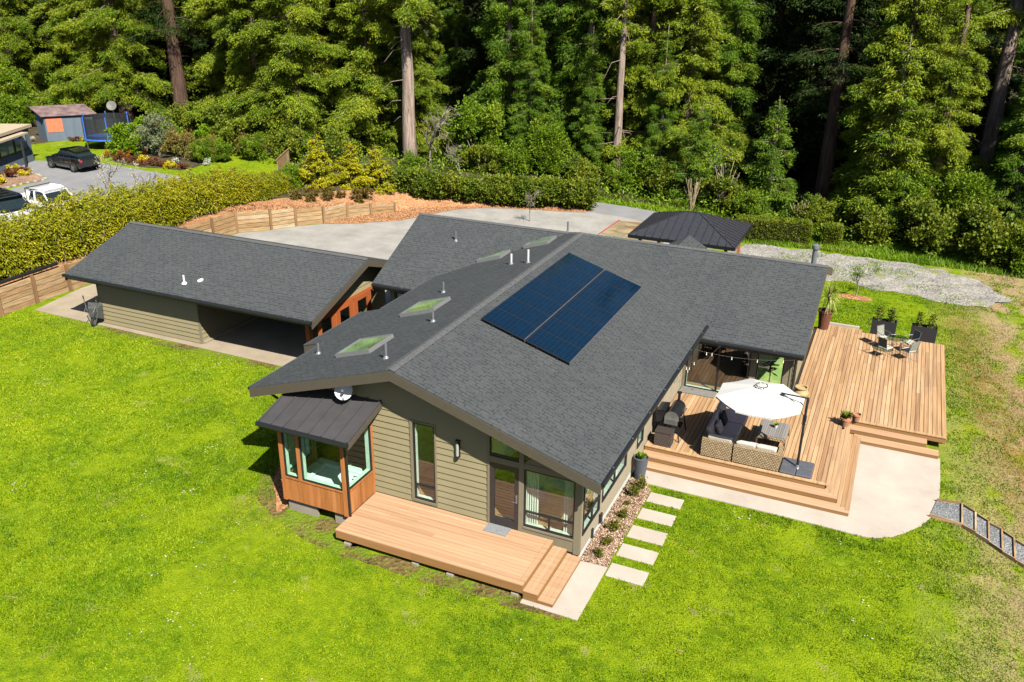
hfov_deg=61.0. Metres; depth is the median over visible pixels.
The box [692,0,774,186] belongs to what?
fir tree
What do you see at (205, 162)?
white flowers
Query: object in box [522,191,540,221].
bare deciduous tree
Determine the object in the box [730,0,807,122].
dark conifer
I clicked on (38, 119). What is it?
door
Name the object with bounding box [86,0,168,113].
dark conifer
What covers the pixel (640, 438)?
window
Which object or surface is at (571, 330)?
solar array
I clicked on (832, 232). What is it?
clipped hedge
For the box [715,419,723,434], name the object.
throw pillow
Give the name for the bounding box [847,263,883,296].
leafing tree
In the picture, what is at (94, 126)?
trampoline
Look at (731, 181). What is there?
pampas stalks
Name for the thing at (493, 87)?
fir tree
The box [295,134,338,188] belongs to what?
golden conifer
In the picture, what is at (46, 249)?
bamboo
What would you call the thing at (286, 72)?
redwood tree
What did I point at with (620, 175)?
broadleaf bush
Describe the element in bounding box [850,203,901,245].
dark bush
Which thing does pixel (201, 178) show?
bamboo
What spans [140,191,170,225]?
bamboo
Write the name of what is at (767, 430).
coffee table
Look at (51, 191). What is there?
pickup truck
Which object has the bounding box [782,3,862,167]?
dark conifer
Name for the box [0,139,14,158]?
window
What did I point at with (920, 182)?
broadleaf tree
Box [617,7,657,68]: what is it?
dark conifer
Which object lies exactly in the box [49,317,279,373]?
worn turf
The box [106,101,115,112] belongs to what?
garden dish
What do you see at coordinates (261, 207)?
mulch chips
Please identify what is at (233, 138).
bright shrub
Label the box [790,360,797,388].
window
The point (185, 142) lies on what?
rusty heather
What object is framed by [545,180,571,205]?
hedge shrub
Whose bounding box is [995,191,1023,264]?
young spruce
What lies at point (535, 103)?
fir tree
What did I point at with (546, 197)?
hedge shrub
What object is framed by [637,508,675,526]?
paver
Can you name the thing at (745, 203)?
broadleaf bush
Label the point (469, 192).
hedge shrub
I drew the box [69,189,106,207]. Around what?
bamboo
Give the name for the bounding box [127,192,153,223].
bamboo
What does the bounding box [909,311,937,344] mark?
trough planter
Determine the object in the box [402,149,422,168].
broadleaf bush
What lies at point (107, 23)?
redwood tree
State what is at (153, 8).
fir tree
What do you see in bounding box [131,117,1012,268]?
undergrowth
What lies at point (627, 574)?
paver
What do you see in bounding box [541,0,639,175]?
fir tree
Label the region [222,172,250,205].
bamboo
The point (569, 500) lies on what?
curtain
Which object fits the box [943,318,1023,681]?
dry grass
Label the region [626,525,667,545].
paver
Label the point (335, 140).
dark bush
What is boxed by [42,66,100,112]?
broadleaf tree
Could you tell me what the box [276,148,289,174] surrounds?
fence panel
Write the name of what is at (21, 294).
retaining wall
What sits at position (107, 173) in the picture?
blossom tree
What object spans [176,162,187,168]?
red groundcover
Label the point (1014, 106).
fir tree
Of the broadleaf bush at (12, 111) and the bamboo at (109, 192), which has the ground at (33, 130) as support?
the broadleaf bush at (12, 111)
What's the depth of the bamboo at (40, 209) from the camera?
45.55 m
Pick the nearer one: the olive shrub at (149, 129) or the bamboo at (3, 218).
the bamboo at (3, 218)
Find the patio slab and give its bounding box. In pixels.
[631,444,939,537]
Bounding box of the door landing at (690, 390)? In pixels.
[679,386,716,398]
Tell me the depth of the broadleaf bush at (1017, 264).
48.77 m
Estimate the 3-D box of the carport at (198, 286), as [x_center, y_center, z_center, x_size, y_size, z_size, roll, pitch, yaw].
[-12.841,-2.586,40.203,13.740,4.044,6.985,10,25,22]
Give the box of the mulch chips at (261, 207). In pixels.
[221,200,358,211]
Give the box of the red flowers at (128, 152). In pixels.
[118,149,130,158]
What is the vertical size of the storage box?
0.535 m
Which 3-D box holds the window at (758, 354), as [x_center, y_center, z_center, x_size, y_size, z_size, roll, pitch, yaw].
[9.656,1.340,32.660,0.980,2.050,0.202,10,25,22]
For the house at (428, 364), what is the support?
on the lawn at (792, 541)
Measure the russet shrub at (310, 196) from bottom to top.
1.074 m
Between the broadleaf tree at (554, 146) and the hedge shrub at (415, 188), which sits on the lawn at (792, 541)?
the broadleaf tree at (554, 146)
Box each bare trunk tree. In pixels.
[121,0,213,123]
[364,0,443,161]
[598,0,668,176]
[789,0,888,204]
[934,10,1005,176]
[957,0,1023,178]
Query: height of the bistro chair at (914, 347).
0.961 m
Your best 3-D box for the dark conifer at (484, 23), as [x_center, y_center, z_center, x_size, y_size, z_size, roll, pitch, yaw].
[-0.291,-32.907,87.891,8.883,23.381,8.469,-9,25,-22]
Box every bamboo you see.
[0,207,30,227]
[0,210,9,231]
[0,213,44,273]
[6,209,52,253]
[9,212,56,266]
[21,193,65,226]
[37,189,82,219]
[37,210,79,262]
[51,208,92,259]
[59,187,97,244]
[63,203,102,254]
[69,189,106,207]
[81,195,116,247]
[87,183,125,203]
[95,193,133,231]
[106,180,138,199]
[111,193,146,222]
[117,184,155,200]
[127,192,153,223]
[132,180,166,196]
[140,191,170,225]
[144,176,175,194]
[154,186,185,226]
[156,177,183,190]
[163,187,193,222]
[165,168,193,185]
[176,176,206,218]
[188,172,212,185]
[192,177,222,214]
[198,170,222,183]
[201,178,229,210]
[209,164,235,201]
[214,171,239,206]
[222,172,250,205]
[234,167,254,179]
[238,171,260,201]
[250,176,273,200]
[252,171,269,180]
[261,168,281,177]
[262,173,281,196]
[271,172,292,194]
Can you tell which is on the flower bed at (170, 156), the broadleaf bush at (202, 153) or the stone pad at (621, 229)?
the broadleaf bush at (202, 153)
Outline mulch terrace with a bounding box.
[0,190,598,286]
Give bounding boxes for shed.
[28,104,95,141]
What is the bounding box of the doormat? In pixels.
[483,523,510,536]
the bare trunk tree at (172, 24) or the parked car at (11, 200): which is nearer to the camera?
the parked car at (11, 200)
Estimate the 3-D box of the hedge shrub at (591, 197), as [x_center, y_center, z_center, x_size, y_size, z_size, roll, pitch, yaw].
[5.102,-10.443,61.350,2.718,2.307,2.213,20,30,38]
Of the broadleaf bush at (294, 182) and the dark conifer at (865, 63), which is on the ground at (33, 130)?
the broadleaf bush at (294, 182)
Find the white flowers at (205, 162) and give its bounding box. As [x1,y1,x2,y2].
[202,157,210,165]
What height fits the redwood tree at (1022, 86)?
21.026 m
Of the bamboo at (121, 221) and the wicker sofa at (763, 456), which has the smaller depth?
the wicker sofa at (763, 456)
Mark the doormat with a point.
(497, 529)
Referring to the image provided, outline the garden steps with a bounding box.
[929,498,1023,567]
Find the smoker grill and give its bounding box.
[656,391,686,442]
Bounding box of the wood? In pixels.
[438,0,1023,114]
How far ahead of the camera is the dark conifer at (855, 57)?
74.29 m
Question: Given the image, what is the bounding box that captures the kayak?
[142,122,157,152]
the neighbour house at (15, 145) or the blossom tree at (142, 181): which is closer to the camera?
the blossom tree at (142, 181)
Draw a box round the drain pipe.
[0,262,57,284]
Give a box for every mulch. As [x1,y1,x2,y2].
[273,457,289,512]
[323,207,588,223]
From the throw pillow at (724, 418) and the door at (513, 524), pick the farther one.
the throw pillow at (724, 418)
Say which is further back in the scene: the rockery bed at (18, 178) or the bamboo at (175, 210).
the rockery bed at (18, 178)
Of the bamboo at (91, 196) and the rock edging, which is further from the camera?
the rock edging
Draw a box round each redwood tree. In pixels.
[0,0,56,112]
[26,0,134,115]
[48,0,173,122]
[170,0,228,104]
[180,0,281,132]
[212,0,314,144]
[223,0,361,149]
[270,0,322,94]
[306,0,428,156]
[376,0,453,157]
[578,0,647,122]
[600,0,690,167]
[631,0,751,197]
[667,0,763,168]
[767,1,825,40]
[818,0,959,237]
[832,2,951,215]
[891,0,993,244]
[996,82,1023,210]
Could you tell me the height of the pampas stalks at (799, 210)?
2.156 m
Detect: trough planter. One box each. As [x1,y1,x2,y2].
[870,304,897,337]
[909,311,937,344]
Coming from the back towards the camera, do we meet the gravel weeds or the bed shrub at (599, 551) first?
the gravel weeds
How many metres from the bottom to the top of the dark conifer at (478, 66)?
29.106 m
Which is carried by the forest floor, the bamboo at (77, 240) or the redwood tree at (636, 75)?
the redwood tree at (636, 75)
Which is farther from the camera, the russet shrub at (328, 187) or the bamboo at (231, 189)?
the russet shrub at (328, 187)
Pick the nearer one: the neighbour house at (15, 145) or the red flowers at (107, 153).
the neighbour house at (15, 145)
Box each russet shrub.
[289,188,303,199]
[302,184,319,196]
[305,191,318,201]
[319,190,333,200]
[320,184,336,194]
[335,190,345,198]
[350,186,365,203]
[362,185,374,199]
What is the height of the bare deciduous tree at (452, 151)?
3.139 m
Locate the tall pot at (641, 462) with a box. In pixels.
[634,450,648,479]
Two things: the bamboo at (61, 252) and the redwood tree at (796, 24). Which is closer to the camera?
the bamboo at (61, 252)
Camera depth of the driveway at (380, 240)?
56.33 m
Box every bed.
[0,170,45,187]
[110,152,203,169]
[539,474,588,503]
[581,480,649,566]
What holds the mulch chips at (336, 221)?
on the mulch at (411, 216)
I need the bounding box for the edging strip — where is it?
[599,220,619,233]
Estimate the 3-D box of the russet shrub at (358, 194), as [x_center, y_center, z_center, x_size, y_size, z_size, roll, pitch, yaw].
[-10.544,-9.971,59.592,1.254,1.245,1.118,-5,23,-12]
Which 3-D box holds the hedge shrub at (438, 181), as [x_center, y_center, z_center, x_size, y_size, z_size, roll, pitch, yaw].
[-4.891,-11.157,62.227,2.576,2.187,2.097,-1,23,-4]
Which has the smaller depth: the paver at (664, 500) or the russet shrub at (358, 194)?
the paver at (664, 500)
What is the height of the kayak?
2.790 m
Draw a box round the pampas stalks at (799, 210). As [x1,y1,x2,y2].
[790,200,808,216]
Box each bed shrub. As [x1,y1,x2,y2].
[592,546,604,557]
[599,533,613,544]
[605,516,625,530]
[616,506,628,518]
[625,482,641,496]
[632,474,647,489]
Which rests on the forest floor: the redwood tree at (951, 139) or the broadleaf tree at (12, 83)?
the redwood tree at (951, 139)
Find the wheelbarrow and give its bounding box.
[82,295,103,326]
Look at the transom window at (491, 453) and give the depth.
24.45 m
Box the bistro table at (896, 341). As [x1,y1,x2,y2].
[887,334,908,355]
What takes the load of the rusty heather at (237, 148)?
on the neighbour lawn at (41, 151)
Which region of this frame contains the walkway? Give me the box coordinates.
[520,561,606,620]
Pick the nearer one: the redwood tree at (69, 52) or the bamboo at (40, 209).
the bamboo at (40, 209)
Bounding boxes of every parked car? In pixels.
[0,188,32,223]
[45,146,99,171]
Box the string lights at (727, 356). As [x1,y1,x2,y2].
[686,345,784,372]
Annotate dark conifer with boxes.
[13,0,47,90]
[16,0,54,88]
[35,0,105,88]
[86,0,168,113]
[131,0,212,109]
[298,0,353,121]
[314,0,418,136]
[378,0,453,117]
[439,0,542,137]
[465,0,487,71]
[478,0,517,73]
[519,0,596,101]
[610,0,688,131]
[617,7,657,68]
[718,0,829,173]
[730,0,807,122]
[741,0,881,186]
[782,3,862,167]
[816,0,955,167]
[835,0,885,75]
[867,8,963,57]
[940,1,1023,171]
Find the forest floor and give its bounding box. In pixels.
[601,30,1023,276]
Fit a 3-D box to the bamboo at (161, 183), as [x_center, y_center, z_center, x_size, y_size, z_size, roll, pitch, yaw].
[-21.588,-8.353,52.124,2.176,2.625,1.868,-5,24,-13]
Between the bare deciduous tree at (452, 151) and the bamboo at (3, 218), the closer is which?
the bamboo at (3, 218)
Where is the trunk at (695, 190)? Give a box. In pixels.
[684,178,700,210]
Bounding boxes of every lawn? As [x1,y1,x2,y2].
[0,199,1023,681]
[4,140,277,188]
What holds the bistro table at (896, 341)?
on the patio deck at (901, 399)
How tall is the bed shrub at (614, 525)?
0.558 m
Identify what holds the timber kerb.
attached to the patio deck at (901, 399)
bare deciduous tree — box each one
[422,104,461,163]
[444,143,462,173]
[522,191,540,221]
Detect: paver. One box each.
[605,563,648,585]
[616,543,658,564]
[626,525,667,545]
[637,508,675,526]
[646,492,683,509]
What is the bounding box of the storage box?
[654,425,674,447]
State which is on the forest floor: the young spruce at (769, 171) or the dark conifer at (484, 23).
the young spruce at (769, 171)
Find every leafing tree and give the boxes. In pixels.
[688,140,739,176]
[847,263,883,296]
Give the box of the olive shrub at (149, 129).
[129,111,177,156]
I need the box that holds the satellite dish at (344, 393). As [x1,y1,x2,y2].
[334,386,352,400]
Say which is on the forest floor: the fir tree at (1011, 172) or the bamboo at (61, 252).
the fir tree at (1011, 172)
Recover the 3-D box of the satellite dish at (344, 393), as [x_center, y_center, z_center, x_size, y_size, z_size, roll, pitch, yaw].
[-4.824,1.459,25.460,0.472,0.546,0.686,21,30,39]
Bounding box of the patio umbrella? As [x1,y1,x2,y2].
[716,378,814,478]
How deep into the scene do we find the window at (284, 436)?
26.05 m
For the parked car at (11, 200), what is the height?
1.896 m
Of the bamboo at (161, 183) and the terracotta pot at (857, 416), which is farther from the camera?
the bamboo at (161, 183)
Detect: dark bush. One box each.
[164,94,206,134]
[200,102,241,138]
[217,112,269,154]
[259,120,305,160]
[320,127,364,165]
[458,141,508,173]
[561,153,603,181]
[642,156,690,199]
[699,174,749,211]
[787,192,837,231]
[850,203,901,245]
[896,194,971,255]
[956,200,1023,266]
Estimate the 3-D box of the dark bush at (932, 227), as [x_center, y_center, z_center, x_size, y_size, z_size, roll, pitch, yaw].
[24.922,-7.083,52.483,4.086,3.730,4.627,-14,27,-31]
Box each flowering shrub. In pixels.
[0,174,6,184]
[6,164,20,169]
[17,168,32,175]
[137,154,149,161]
[162,160,176,168]
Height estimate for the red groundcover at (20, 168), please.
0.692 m
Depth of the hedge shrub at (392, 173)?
61.99 m
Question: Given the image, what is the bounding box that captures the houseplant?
[760,358,780,381]
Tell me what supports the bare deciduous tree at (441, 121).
on the ground at (33, 130)
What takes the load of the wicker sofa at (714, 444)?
on the patio deck at (901, 399)
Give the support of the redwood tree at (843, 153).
on the forest floor
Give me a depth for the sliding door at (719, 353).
33.60 m
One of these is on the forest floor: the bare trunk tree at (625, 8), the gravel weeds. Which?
the bare trunk tree at (625, 8)
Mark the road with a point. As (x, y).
(642, 215)
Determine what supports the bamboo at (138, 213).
on the mulch terrace
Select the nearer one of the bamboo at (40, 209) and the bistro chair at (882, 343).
the bistro chair at (882, 343)
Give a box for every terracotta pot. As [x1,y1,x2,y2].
[840,410,853,426]
[852,412,861,421]
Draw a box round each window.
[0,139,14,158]
[13,131,27,152]
[281,432,297,478]
[290,438,311,470]
[298,437,341,490]
[347,424,372,489]
[394,292,404,299]
[412,422,435,503]
[490,436,518,461]
[523,469,575,538]
[582,487,600,535]
[602,454,626,502]
[636,428,643,448]
[755,354,784,383]
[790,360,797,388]
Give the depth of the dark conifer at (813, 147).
65.14 m
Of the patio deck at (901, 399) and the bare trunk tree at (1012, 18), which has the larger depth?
the bare trunk tree at (1012, 18)
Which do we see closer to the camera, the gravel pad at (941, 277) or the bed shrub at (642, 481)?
the bed shrub at (642, 481)
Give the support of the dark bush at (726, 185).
on the forest floor
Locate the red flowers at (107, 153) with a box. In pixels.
[102,150,110,157]
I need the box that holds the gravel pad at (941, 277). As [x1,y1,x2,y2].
[728,244,1012,306]
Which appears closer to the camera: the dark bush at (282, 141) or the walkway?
the walkway
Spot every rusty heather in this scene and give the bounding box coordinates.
[160,125,195,157]
[184,134,217,159]
[234,131,269,151]
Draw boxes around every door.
[37,117,43,139]
[317,309,336,335]
[336,299,354,324]
[354,290,371,314]
[490,461,518,530]
[684,347,751,392]
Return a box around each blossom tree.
[93,155,127,191]
[129,167,158,192]
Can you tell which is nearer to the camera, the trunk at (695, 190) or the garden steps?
the garden steps
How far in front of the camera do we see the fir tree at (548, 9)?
71.24 m
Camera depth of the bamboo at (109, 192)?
48.97 m
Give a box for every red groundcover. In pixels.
[0,167,16,176]
[11,166,29,174]
[68,136,80,140]
[110,154,125,159]
[121,156,137,162]
[134,158,151,165]
[148,156,165,165]
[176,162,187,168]
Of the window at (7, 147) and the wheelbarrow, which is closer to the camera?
the wheelbarrow
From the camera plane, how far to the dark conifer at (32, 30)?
99.54 m
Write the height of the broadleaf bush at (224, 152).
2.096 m
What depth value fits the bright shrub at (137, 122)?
72.74 m
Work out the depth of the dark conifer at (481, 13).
95.60 m
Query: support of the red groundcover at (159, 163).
on the flower bed at (170, 156)
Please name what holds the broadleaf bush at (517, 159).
on the lawn at (792, 541)
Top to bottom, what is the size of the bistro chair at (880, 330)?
0.961 m
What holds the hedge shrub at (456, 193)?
on the mulch terrace
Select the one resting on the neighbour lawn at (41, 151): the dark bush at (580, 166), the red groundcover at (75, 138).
the red groundcover at (75, 138)
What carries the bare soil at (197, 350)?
on the lawn at (792, 541)
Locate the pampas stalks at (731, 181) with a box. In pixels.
[715,162,739,207]
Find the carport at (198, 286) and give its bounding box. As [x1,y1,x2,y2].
[61,221,386,343]
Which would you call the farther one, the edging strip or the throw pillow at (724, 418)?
the edging strip
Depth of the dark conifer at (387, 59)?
76.09 m
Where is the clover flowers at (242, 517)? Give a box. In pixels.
[12,359,880,678]
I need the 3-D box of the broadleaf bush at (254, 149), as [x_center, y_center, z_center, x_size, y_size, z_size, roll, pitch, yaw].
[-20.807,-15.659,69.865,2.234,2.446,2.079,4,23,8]
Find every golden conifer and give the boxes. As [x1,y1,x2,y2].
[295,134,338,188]
[329,138,373,189]
[358,145,397,193]
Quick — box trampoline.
[81,111,129,148]
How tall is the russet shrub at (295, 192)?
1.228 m
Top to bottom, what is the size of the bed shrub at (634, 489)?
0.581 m
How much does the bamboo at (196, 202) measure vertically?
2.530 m
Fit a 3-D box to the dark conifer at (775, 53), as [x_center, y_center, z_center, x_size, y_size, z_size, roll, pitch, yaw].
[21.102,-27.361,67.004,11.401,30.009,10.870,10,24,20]
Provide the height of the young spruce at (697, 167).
7.871 m
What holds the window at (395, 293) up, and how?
in the house at (428, 364)
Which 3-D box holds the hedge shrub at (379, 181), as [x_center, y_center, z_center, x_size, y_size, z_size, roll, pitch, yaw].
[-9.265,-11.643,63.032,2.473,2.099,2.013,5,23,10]
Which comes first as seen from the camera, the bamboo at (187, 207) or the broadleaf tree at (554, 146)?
the bamboo at (187, 207)
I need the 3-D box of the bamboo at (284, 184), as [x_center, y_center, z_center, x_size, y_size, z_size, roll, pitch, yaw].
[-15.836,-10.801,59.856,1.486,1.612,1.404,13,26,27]
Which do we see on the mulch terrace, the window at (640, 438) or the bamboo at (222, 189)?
the bamboo at (222, 189)
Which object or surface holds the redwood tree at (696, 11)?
on the forest floor
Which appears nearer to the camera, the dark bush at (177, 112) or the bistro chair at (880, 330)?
the bistro chair at (880, 330)
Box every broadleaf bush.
[0,91,35,123]
[188,137,214,162]
[211,136,234,161]
[237,130,267,160]
[276,163,303,190]
[281,161,300,181]
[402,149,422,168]
[494,137,534,175]
[601,159,634,192]
[619,145,657,191]
[732,187,768,215]
[995,222,1023,276]
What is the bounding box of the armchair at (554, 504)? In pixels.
[540,487,564,522]
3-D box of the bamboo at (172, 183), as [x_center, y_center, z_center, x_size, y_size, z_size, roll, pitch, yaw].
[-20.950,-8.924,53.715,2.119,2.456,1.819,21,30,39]
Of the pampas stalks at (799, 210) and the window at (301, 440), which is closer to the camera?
the window at (301, 440)
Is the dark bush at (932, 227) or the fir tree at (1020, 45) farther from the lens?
the fir tree at (1020, 45)
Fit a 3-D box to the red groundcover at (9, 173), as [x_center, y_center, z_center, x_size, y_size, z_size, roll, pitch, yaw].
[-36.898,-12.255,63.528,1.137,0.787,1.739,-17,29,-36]
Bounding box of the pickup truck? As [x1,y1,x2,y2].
[20,182,79,210]
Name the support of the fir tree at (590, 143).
on the forest floor
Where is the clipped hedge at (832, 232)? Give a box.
[820,221,844,245]
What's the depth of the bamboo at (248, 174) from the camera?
58.12 m
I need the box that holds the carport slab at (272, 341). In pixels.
[35,284,349,365]
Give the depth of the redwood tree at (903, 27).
54.40 m
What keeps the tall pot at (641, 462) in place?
on the patio slab
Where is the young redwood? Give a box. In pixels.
[838,36,935,227]
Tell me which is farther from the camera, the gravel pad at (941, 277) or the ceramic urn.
the gravel pad at (941, 277)
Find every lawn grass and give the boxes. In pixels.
[0,308,288,661]
[749,279,1023,589]
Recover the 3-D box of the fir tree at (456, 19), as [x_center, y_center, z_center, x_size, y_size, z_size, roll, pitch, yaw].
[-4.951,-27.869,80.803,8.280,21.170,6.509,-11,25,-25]
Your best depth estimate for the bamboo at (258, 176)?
59.68 m
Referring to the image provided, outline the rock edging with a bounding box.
[6,171,47,187]
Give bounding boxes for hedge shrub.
[370,166,397,188]
[382,168,407,192]
[393,167,421,193]
[407,165,432,197]
[416,171,445,199]
[427,171,460,198]
[445,175,465,200]
[455,174,477,201]
[468,177,487,201]
[477,172,504,204]
[492,173,513,204]
[501,173,528,206]
[510,176,540,204]
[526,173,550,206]
[535,175,559,206]
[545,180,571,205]
[551,177,577,206]
[561,178,587,208]
[572,175,603,209]
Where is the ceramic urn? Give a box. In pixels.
[794,384,808,396]
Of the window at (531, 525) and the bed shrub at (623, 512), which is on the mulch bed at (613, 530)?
the bed shrub at (623, 512)
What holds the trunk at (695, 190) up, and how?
on the forest floor
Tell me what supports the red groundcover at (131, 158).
on the flower bed at (170, 156)
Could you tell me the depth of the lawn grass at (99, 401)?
30.28 m
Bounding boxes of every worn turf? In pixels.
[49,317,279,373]
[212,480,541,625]
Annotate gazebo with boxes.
[628,211,752,253]
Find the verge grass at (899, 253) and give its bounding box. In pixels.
[597,194,1023,278]
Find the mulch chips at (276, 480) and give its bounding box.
[272,461,289,508]
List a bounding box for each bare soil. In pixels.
[85,323,281,368]
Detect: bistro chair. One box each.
[873,324,892,345]
[874,336,893,358]
[898,341,920,361]
[899,329,921,354]
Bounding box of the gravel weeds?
[745,241,1023,317]
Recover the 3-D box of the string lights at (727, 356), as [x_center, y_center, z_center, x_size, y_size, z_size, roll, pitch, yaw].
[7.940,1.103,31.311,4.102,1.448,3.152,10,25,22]
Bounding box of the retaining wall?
[0,202,395,316]
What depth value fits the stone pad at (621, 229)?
56.80 m
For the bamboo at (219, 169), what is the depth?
56.75 m
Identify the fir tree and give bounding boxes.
[132,6,179,108]
[419,0,486,142]
[427,0,466,88]
[465,0,551,155]
[500,0,557,173]
[512,8,555,80]
[523,0,593,153]
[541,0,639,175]
[563,30,610,178]
[636,24,682,191]
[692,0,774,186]
[961,6,1023,172]
[966,51,1023,172]
[977,84,1023,226]
[982,75,1023,225]
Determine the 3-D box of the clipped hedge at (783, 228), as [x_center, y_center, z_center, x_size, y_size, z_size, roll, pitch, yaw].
[16.399,-7.006,54.526,4.714,1.635,1.578,6,23,11]
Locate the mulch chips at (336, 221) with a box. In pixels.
[326,205,581,222]
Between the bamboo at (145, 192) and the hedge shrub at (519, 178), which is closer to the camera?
the bamboo at (145, 192)
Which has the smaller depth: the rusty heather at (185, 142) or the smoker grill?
the smoker grill
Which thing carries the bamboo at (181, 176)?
on the mulch terrace
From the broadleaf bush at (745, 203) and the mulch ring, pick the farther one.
the broadleaf bush at (745, 203)
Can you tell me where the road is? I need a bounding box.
[589,202,654,221]
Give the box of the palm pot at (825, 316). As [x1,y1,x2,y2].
[818,281,842,329]
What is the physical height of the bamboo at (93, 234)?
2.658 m
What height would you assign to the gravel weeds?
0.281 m
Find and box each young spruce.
[663,104,724,207]
[732,99,799,217]
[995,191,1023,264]
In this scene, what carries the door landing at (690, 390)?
in the house at (428, 364)
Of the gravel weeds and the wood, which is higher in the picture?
the wood
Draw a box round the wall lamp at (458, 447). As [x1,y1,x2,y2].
[455,439,460,459]
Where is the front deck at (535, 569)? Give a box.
[335,492,580,607]
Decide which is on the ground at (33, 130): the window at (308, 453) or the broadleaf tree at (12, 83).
the broadleaf tree at (12, 83)
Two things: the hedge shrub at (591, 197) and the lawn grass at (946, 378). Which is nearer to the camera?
the lawn grass at (946, 378)
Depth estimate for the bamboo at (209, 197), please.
53.90 m
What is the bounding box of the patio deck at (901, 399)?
[643,325,946,516]
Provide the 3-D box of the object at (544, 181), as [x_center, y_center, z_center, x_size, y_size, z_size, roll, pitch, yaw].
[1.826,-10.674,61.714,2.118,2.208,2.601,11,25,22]
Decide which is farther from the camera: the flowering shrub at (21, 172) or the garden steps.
the flowering shrub at (21, 172)
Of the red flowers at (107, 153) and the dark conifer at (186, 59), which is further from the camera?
the dark conifer at (186, 59)
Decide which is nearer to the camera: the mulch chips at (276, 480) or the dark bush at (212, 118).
the mulch chips at (276, 480)
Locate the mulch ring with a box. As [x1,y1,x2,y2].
[839,294,872,300]
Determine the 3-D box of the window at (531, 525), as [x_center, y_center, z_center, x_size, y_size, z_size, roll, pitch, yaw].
[1.077,4.535,24.438,1.545,1.900,0.202,10,25,22]
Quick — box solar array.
[481,253,642,363]
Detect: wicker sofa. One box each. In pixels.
[700,402,748,460]
[732,440,783,471]
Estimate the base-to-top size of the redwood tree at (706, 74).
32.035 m
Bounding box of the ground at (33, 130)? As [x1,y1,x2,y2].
[26,7,620,203]
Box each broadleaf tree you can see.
[0,60,34,119]
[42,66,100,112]
[444,94,511,168]
[524,118,573,176]
[869,163,939,240]
[931,162,1007,243]
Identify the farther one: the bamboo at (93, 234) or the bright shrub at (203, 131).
the bright shrub at (203, 131)
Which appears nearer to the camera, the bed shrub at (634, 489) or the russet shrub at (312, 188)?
the bed shrub at (634, 489)
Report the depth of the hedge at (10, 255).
42.21 m
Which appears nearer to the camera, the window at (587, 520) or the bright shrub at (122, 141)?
the window at (587, 520)
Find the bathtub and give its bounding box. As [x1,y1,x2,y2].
[307,458,364,485]
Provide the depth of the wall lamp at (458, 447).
24.91 m
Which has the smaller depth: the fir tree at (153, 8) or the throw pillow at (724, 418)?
the throw pillow at (724, 418)
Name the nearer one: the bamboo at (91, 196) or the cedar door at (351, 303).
the cedar door at (351, 303)
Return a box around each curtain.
[527,471,538,524]
[563,480,573,533]
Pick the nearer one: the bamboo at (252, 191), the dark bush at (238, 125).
the bamboo at (252, 191)
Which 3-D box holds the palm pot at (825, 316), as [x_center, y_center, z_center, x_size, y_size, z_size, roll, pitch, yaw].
[14.392,-1.635,39.522,1.399,2.268,1.432,-5,24,-14]
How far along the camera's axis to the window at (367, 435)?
26.22 m
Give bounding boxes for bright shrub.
[103,122,139,155]
[125,115,158,149]
[161,119,181,148]
[192,123,213,139]
[218,123,237,151]
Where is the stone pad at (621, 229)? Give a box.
[601,221,663,242]
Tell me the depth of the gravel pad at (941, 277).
48.19 m
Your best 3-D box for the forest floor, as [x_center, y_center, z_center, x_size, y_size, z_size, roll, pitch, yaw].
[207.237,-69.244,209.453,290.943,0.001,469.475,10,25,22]
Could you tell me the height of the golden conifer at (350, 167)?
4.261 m
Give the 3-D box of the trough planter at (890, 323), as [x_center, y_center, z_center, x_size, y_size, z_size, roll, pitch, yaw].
[16.796,-0.901,39.200,1.040,1.517,0.496,10,25,22]
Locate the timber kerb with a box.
[829,322,859,332]
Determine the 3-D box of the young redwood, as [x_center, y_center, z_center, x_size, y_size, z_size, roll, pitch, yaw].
[23.875,-12.624,54.581,6.841,12.667,6.645,-2,23,-6]
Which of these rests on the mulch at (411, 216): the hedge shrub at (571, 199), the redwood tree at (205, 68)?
the hedge shrub at (571, 199)
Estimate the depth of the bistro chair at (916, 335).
37.30 m
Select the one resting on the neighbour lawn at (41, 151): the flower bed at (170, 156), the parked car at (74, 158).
the flower bed at (170, 156)
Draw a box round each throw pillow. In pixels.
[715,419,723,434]
[720,410,727,425]
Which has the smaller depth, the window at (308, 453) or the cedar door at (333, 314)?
the window at (308, 453)
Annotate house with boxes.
[0,124,33,172]
[247,213,832,556]
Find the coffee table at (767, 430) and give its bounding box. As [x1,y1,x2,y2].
[755,419,790,450]
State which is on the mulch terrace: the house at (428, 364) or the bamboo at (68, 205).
the bamboo at (68, 205)
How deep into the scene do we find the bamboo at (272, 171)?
60.31 m
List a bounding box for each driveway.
[8,161,189,200]
[232,208,712,303]
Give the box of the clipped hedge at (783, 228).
[737,214,812,245]

